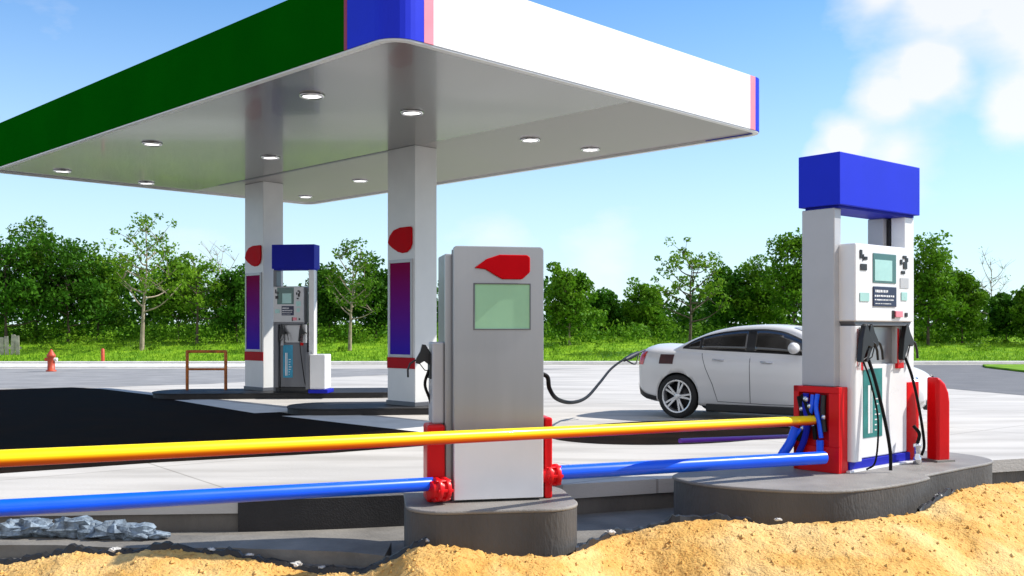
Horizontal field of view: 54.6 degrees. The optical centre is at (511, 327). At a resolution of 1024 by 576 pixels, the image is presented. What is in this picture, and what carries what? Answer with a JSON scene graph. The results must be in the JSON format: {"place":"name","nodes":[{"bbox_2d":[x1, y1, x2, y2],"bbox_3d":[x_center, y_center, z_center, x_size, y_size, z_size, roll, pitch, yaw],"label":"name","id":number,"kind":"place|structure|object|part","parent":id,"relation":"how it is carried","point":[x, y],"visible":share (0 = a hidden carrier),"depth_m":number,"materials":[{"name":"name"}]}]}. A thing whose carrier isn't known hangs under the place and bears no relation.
{"place":"outdoors","nodes":[
{"label":"outdoors","id":0,"kind":"place"},
{"bbox_2d":[0,364,244,367],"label":"pavement","id":1,"kind":"structure","parent":0,"point":[121,365],"depth_m":37.69,"materials":[{"name":"grey concrete"}]},
{"bbox_2d":[0,387,422,472],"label":"asphalt apron","id":2,"kind":"object","parent":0,"point":[50,417],"visible":0.82,"depth_m":15.38,"materials":[{"name":"black asphalt"}]},
{"bbox_2d":[177,400,286,412],"bbox_3d":[-5.460,1.492,19.080,0.982,0.001,4.251,0,0,-44],"label":"painted stripe","id":3,"kind":"object","parent":2,"relation":"on","point":[250,408],"visible":0.8,"depth_m":18.85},
{"bbox_2d":[287,415,426,431],"bbox_3d":[-2.094,1.492,15.804,1.120,0.001,4.020,0,0,-45],"label":"painted stripe","id":4,"kind":"object","parent":2,"relation":"on","point":[400,424],"visible":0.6,"depth_m":15.83,"materials":[{"name":"white paint"}]},
{"bbox_2d":[0,369,546,387],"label":"road","id":5,"kind":"structure","parent":0,"point":[43,378],"depth_m":30.60,"materials":[{"name":"grey asphalt"}]},
{"bbox_2d":[44,349,57,371],"bbox_3d":[-15.853,1.115,34.128,0.420,0.770,0.340,0,0,0],"label":"fire hydrant","id":6,"kind":"object","parent":5,"relation":"on","point":[50,359],"visible":1,"depth_m":34.04,"materials":[{"name":"metal"}]},
{"bbox_2d":[3,508,673,568],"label":"pit floor","id":7,"kind":"structure","parent":0,"point":[594,525],"depth_m":8.77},
{"bbox_2d":[0,535,390,566],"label":"footing","id":8,"kind":"object","parent":7,"relation":"on","point":[341,551],"visible":0.66,"depth_m":7.77,"materials":[{"name":"grey concrete"}]},
{"bbox_2d":[0,519,21,538],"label":"broken stone","id":9,"kind":"object","parent":8,"relation":"on","point":[6,527],"visible":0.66,"depth_m":7.97,"materials":[{"name":"grey stone"}]},
{"bbox_2d":[7,517,52,537],"bbox_3d":[-3.917,1.627,8.050,0.414,0.182,0.235,0,0,-21],"label":"broken stone","id":10,"kind":"object","parent":8,"relation":"on","point":[30,525],"visible":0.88,"depth_m":8.00,"materials":[{"name":"grey stone"}]},
{"bbox_2d":[33,523,59,537],"bbox_3d":[-3.719,1.637,8.050,0.343,0.142,0.205,0,0,0],"label":"broken stone","id":11,"kind":"object","parent":8,"relation":"on","point":[41,531],"visible":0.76,"depth_m":7.97,"materials":[{"name":"grey stone"}]},
{"bbox_2d":[46,515,92,538],"bbox_3d":[-3.532,1.629,8.077,0.458,0.211,0.240,0,0,-8],"label":"broken stone","id":12,"kind":"object","parent":8,"relation":"on","point":[64,527],"visible":0.71,"depth_m":7.97,"materials":[{"name":"grey stone"}]},
{"bbox_2d":[77,520,102,538],"bbox_3d":[-3.372,1.636,8.035,0.334,0.148,0.219,0,0,0],"label":"broken stone","id":13,"kind":"object","parent":8,"relation":"on","point":[83,531],"visible":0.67,"depth_m":7.96,"materials":[{"name":"grey stone"}]},
{"bbox_2d":[84,519,137,539],"bbox_3d":[-3.203,1.636,7.990,0.491,0.187,0.245,0,0,0],"label":"broken stone","id":14,"kind":"object","parent":8,"relation":"on","point":[107,529],"visible":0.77,"depth_m":7.92,"materials":[{"name":"grey stone"}]},
{"bbox_2d":[116,522,155,539],"bbox_3d":[-3.031,1.642,7.970,0.325,0.165,0.194,0,0,0],"label":"broken stone","id":15,"kind":"object","parent":8,"relation":"on","point":[139,531],"visible":0.85,"depth_m":7.91,"materials":[{"name":"grey stone"}]},
{"bbox_2d":[147,530,170,539],"bbox_3d":[-2.843,1.663,7.957,0.216,0.085,0.134,0,0,0],"label":"broken stone","id":16,"kind":"object","parent":8,"relation":"on","point":[156,534],"visible":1,"depth_m":7.92,"materials":[{"name":"grey stone"}]},
{"bbox_2d":[403,486,577,556],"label":"terminal island","id":17,"kind":"structure","parent":7,"relation":"on","point":[543,527],"depth_m":7.39,"materials":[{"name":"grey concrete"}]},
{"bbox_2d":[407,246,645,501],"bbox_3d":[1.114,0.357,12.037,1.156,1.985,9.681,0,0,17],"label":"fuel pump","id":18,"kind":"object","parent":17,"relation":"on","point":[483,357],"visible":0.96,"depth_m":7.73,"materials":[{"name":"metal"}]},
{"bbox_2d":[0,477,432,516],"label":"fuel pipe","id":19,"kind":"object","parent":18,"relation":"attached to","point":[69,504],"visible":0.98,"depth_m":6.52,"materials":[{"name":"blue metal"}]},
{"bbox_2d":[560,451,828,479],"bbox_3d":[1.607,1.174,8.520,2.796,0.151,0.116,0,0,-25],"label":"fuel pipe","id":20,"kind":"object","parent":18,"relation":"attached to","point":[596,470],"visible":0.97,"depth_m":8.43,"materials":[{"name":"blue metal"}]},
{"bbox_2d":[0,482,1023,575],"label":"sand ground","id":21,"kind":"structure","parent":0,"point":[734,558],"depth_m":7.50,"materials":[{"name":"beige sand"}]},
{"bbox_2d":[0,537,426,573],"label":"torn liner","id":22,"kind":"object","parent":21,"relation":"on","point":[164,545],"visible":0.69,"depth_m":7.50,"materials":[{"name":"black plastic"}]},
{"bbox_2d":[108,547,120,551],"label":"pale stone","id":23,"kind":"object","parent":22,"relation":"on","point":[112,549],"visible":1,"depth_m":7.52,"materials":[{"name":"white stone"}]},
{"bbox_2d":[290,561,302,566],"bbox_3d":[-1.623,1.776,7.464,0.100,0.047,0.066,0,0,0],"label":"pale stone","id":24,"kind":"object","parent":22,"relation":"on","point":[297,563],"visible":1,"depth_m":7.45,"materials":[{"name":"white stone"}]},
{"bbox_2d":[575,512,751,551],"bbox_3d":[1.134,1.640,7.986,1.635,0.248,0.540,0,0,-22],"label":"torn liner","id":25,"kind":"object","parent":21,"relation":"on","point":[671,518],"visible":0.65,"depth_m":8.13,"materials":[{"name":"black plastic"}]},
{"bbox_2d":[604,529,615,534],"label":"pale stone","id":26,"kind":"object","parent":25,"relation":"on","point":[611,532],"visible":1,"depth_m":8.02,"materials":[{"name":"white stone"}]},
{"bbox_2d":[917,488,953,511],"bbox_3d":[3.751,1.548,8.773,0.749,0.214,0.086,0,0,-42],"label":"torn liner","id":27,"kind":"object","parent":21,"relation":"on","point":[934,499],"visible":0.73,"depth_m":8.72,"materials":[{"name":"grey plastic"}]},
{"bbox_2d":[0,364,1023,515],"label":"forecourt","id":28,"kind":"structure","parent":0,"point":[989,425],"depth_m":11.86,"materials":[{"name":"concrete"}]},
{"bbox_2d":[186,350,226,389],"bbox_3d":[-6.820,0.996,22.143,0.927,1.007,0.070,0,0,0],"label":"barrier rail","id":29,"kind":"object","parent":28,"relation":"on","point":[206,351],"visible":0.79,"depth_m":22.12,"materials":[{"name":"brown metal"}]},
{"bbox_2d":[152,388,387,398],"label":"pump island","id":30,"kind":"structure","parent":28,"relation":"on","point":[242,393],"depth_m":21.15,"materials":[{"name":"grey concrete"}]},
{"bbox_2d":[272,244,319,392],"bbox_3d":[-4.682,-0.205,21.297,0.947,3.169,0.585,0,0,8],"label":"fuel dispenser","id":31,"kind":"object","parent":30,"relation":"on","point":[294,333],"visible":0.99,"depth_m":21.22,"materials":[{"name":"metal"}]},
{"bbox_2d":[305,352,333,392],"bbox_3d":[-4.114,0.950,21.222,0.480,0.860,0.530,0,0,4],"label":"cabinet","id":32,"kind":"object","parent":30,"relation":"on","point":[317,373],"visible":0.97,"depth_m":20.99,"materials":[{"name":"metal"}]},
{"bbox_2d":[0,0,758,406],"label":"station canopy","id":33,"kind":"object","parent":30,"relation":"on","point":[408,106],"visible":0.99,"depth_m":15.56,"materials":[{"name":"metal"}]},
{"bbox_2d":[0,361,638,364],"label":"kerb","id":34,"kind":"structure","parent":28,"relation":"on","point":[243,362],"depth_m":40.60,"materials":[{"name":"grey concrete"}]},
{"bbox_2d":[101,348,104,360],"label":"marker post","id":35,"kind":"object","parent":34,"relation":"on","point":[102,354],"visible":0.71,"depth_m":40.83,"materials":[{"name":"paint"}]},
{"bbox_2d":[287,401,428,414],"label":"pump island","id":36,"kind":"structure","parent":28,"relation":"on","point":[351,408],"depth_m":17.12,"materials":[{"name":"grey concrete"}]},
{"bbox_2d":[556,420,790,444],"bbox_3d":[2.346,1.496,14.387,4.106,0.001,2.850,0,0,-40],"label":"asphalt patch","id":37,"kind":"object","parent":28,"relation":"on","point":[656,439],"visible":0.46,"depth_m":13.68,"materials":[{"name":"black asphalt"}]},
{"bbox_2d":[639,324,933,417],"bbox_3d":[4.496,0.718,16.383,4.645,1.563,2.199,0,0,33],"label":"parked car","id":38,"kind":"object","parent":28,"relation":"on","point":[753,369],"visible":0.62,"depth_m":16.02,"materials":[{"name":"paint"}]},
{"bbox_3d":[3.037,0.259,16.435,0.180,0.148,0.064,0,0,33],"label":"side window","id":39,"kind":"part","parent":38,"relation":"part of","materials":[{"name":"black glass"}]},
{"bbox_3d":[3.470,0.209,16.166,0.760,0.312,0.133,0,0,33],"label":"side window","id":40,"kind":"part","parent":38,"relation":"part of","materials":[{"name":"black glass"}]},
{"bbox_3d":[4.273,0.230,15.640,0.880,0.366,0.146,0,0,33],"label":"side window","id":41,"kind":"part","parent":38,"relation":"part of","materials":[{"name":"black glass"}]},
{"bbox_2d":[672,451,992,524],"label":"pump island","id":42,"kind":"structure","parent":28,"relation":"on","point":[769,495],"depth_m":8.62,"materials":[{"name":"grey concrete"}]},
{"bbox_2d":[778,151,925,473],"bbox_3d":[3.439,-0.145,9.741,1.694,2.990,0.888,0,0,-40],"label":"fuel dispenser","id":43,"kind":"object","parent":42,"relation":"on","point":[856,393],"visible":0.97,"depth_m":9.43,"materials":[{"name":"metal"}]},
{"bbox_2d":[0,415,816,466],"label":"fuel pipe","id":44,"kind":"object","parent":43,"relation":"attached to","point":[59,455],"visible":0.91,"depth_m":6.28,"materials":[{"name":"yellow metal"}]},
{"bbox_2d":[912,425,921,464],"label":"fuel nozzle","id":45,"kind":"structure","parent":42,"relation":"on","point":[917,459],"depth_m":9.82,"materials":[{"name":"silver metal"}]},
{"bbox_2d":[922,377,954,462],"bbox_3d":[4.332,0.924,10.084,0.230,0.851,0.220,0,0,-20],"label":"guard panel","id":46,"kind":"object","parent":42,"relation":"on","point":[937,422],"visible":0.99,"depth_m":10.02,"materials":[{"name":"red metal"}]},
{"bbox_2d":[914,361,1023,363],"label":"kerb","id":47,"kind":"structure","parent":28,"relation":"on","point":[968,362],"depth_m":40.99,"materials":[{"name":"grey concrete"}]},
{"bbox_2d":[0,471,1023,531],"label":"pit wall","id":48,"kind":"structure","parent":0,"point":[199,522],"depth_m":8.81,"materials":[{"name":"grey concrete"}]},
{"bbox_2d":[238,495,403,531],"bbox_3d":[-1.506,1.660,8.921,1.857,0.280,0.063,0,0,-11],"label":"bitumen coating","id":49,"kind":"object","parent":48,"relation":"attached to","point":[329,513],"visible":0.69,"depth_m":8.85,"materials":[{"name":"black asphalt"}]},
{"bbox_2d":[0,325,1023,364],"bbox_3d":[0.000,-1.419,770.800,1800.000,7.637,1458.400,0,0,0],"label":"grass ground","id":50,"kind":"structure","parent":0,"point":[1011,353],"depth_m":47.63,"materials":[{"name":"green plant"}]},
{"bbox_2d":[0,335,20,354],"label":"plank fence","id":51,"kind":"object","parent":50,"relation":"on","point":[15,348],"visible":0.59,"depth_m":45.00,"materials":[{"name":"grey wood"}]},
{"bbox_2d":[0,233,59,335],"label":"tree","id":52,"kind":"object","parent":50,"relation":"on","point":[9,255],"visible":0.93,"depth_m":49.52,"materials":[{"name":"green plant"}]},
{"bbox_2d":[0,215,84,337],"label":"tree","id":53,"kind":"object","parent":50,"relation":"on","point":[38,258],"visible":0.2,"depth_m":51.39,"materials":[{"name":"green plant"}]},
{"bbox_2d":[12,227,116,342],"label":"tree","id":54,"kind":"object","parent":50,"relation":"on","point":[66,260],"visible":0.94,"depth_m":50.56,"materials":[{"name":"green plant"}]},
{"bbox_2d":[58,241,134,338],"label":"tree","id":55,"kind":"object","parent":50,"relation":"on","point":[119,308],"visible":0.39,"depth_m":52.60,"materials":[{"name":"green plant"}]},
{"bbox_2d":[97,212,186,350],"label":"tree","id":56,"kind":"object","parent":50,"relation":"on","point":[145,287],"visible":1,"depth_m":46.96,"materials":[{"name":"green plant"}]},
{"bbox_2d":[137,254,210,338],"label":"tree","id":57,"kind":"object","parent":50,"relation":"on","point":[167,308],"visible":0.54,"depth_m":52.37,"materials":[{"name":"green plant"}]},
{"bbox_2d":[167,251,229,343],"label":"tree","id":58,"kind":"object","parent":50,"relation":"on","point":[193,271],"visible":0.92,"depth_m":50.05,"materials":[{"name":"green plant"}]},
{"bbox_2d":[199,241,235,288],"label":"bare tree","id":59,"kind":"object","parent":50,"relation":"on","point":[217,258],"visible":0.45,"depth_m":54.05,"materials":[{"name":"brown plant"}]},
{"bbox_2d":[206,263,244,341],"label":"tree","id":60,"kind":"object","parent":50,"relation":"on","point":[235,287],"visible":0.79,"depth_m":50.34,"materials":[{"name":"green plant"}]},
{"bbox_2d":[304,263,354,336],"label":"tree","id":61,"kind":"object","parent":50,"relation":"on","point":[327,311],"visible":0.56,"depth_m":53.42,"materials":[{"name":"green plant"}]},
{"bbox_2d":[320,237,382,350],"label":"tree","id":62,"kind":"object","parent":50,"relation":"on","point":[352,281],"visible":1,"depth_m":46.89,"materials":[{"name":"green plant"}]},
{"bbox_2d":[348,253,387,337],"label":"tree","id":63,"kind":"object","parent":50,"relation":"on","point":[381,298],"visible":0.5,"depth_m":52.42,"materials":[{"name":"green plant"}]},
{"bbox_2d":[0,253,1017,337],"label":"wood","id":64,"kind":"object","parent":50,"relation":"on","point":[699,312],"visible":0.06,"depth_m":59.02,"materials":[{"name":"green plant"}]},
{"bbox_2d":[8,327,1009,351],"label":"shrubs","id":65,"kind":"object","parent":50,"relation":"on","point":[152,346],"visible":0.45,"depth_m":49.11,"materials":[{"name":"green plant"}]},
{"bbox_2d":[0,317,1023,344],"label":"undergrowth","id":66,"kind":"object","parent":50,"relation":"on","point":[160,333],"visible":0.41,"depth_m":52.06,"materials":[{"name":"green plant"}]},
{"bbox_2d":[544,261,607,344],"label":"tree","id":67,"kind":"object","parent":50,"relation":"on","point":[567,310],"visible":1,"depth_m":49.59,"materials":[{"name":"green plant"}]},
{"bbox_2d":[590,287,630,331],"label":"tree","id":68,"kind":"object","parent":50,"relation":"on","point":[608,302],"visible":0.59,"depth_m":55.47,"materials":[{"name":"green plant"}]},
{"bbox_2d":[621,277,674,334],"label":"tree","id":69,"kind":"object","parent":50,"relation":"on","point":[640,311],"visible":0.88,"depth_m":55.49,"materials":[{"name":"green plant"}]},
{"bbox_2d":[647,237,732,341],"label":"tree","id":70,"kind":"object","parent":50,"relation":"on","point":[692,266],"visible":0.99,"depth_m":45.91,"materials":[{"name":"green plant"}]},
{"bbox_2d":[702,260,754,327],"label":"tree","id":71,"kind":"object","parent":50,"relation":"on","point":[734,280],"visible":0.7,"depth_m":53.37,"materials":[{"name":"green plant"}]},
{"bbox_2d":[732,254,787,324],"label":"tree","id":72,"kind":"object","parent":50,"relation":"on","point":[760,305],"visible":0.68,"depth_m":53.15,"materials":[{"name":"green plant"}]},
{"bbox_2d":[758,227,801,324],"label":"tree","id":73,"kind":"object","parent":50,"relation":"on","point":[789,282],"visible":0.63,"depth_m":50.58,"materials":[{"name":"green plant"}]},
{"bbox_2d":[914,230,969,344],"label":"tree","id":74,"kind":"object","parent":50,"relation":"on","point":[930,286],"visible":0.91,"depth_m":49.35,"materials":[{"name":"green plant"}]},
{"bbox_2d":[926,266,991,342],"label":"tree","id":75,"kind":"object","parent":50,"relation":"on","point":[972,319],"visible":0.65,"depth_m":50.43,"materials":[{"name":"green plant"}]},
{"bbox_2d":[978,246,1014,336],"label":"bare tree","id":76,"kind":"object","parent":50,"relation":"on","point":[982,263],"visible":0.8,"depth_m":55.01,"materials":[{"name":"brown plant"}]},
{"bbox_2d":[988,292,1019,338],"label":"tree","id":77,"kind":"object","parent":50,"relation":"on","point":[999,313],"visible":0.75,"depth_m":51.64,"materials":[{"name":"green plant"}]},
{"bbox_2d":[1007,285,1023,339],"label":"tree","id":78,"kind":"object","parent":50,"relation":"on","point":[1016,311],"visible":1,"depth_m":49.84,"materials":[{"name":"green plant"}]},
{"bbox_2d":[0,0,1023,324],"label":"sky","id":79,"kind":"structure","parent":0,"point":[936,87],"materials":[{"name":"blue"}]},
{"bbox_2d":[678,434,787,442],"bbox_3d":[2.216,1.075,9.650,1.900,0.146,0.044,0,0,-43],"label":"thin pipe","id":80,"kind":"object","parent":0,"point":[720,439],"visible":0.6,"depth_m":9.53,"materials":[{"name":"purple plastic"}]},
{"bbox_2d":[914,365,1023,394],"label":"side road","id":81,"kind":"structure","parent":0,"point":[981,378],"depth_m":29.39,"materials":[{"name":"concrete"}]},
{"bbox_2d":[982,364,1023,371],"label":"lawn patch","id":82,"kind":"object","parent":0,"point":[1015,367],"visible":0.97,"depth_m":36.59,"materials":[{"name":"green plant"}]}
]}

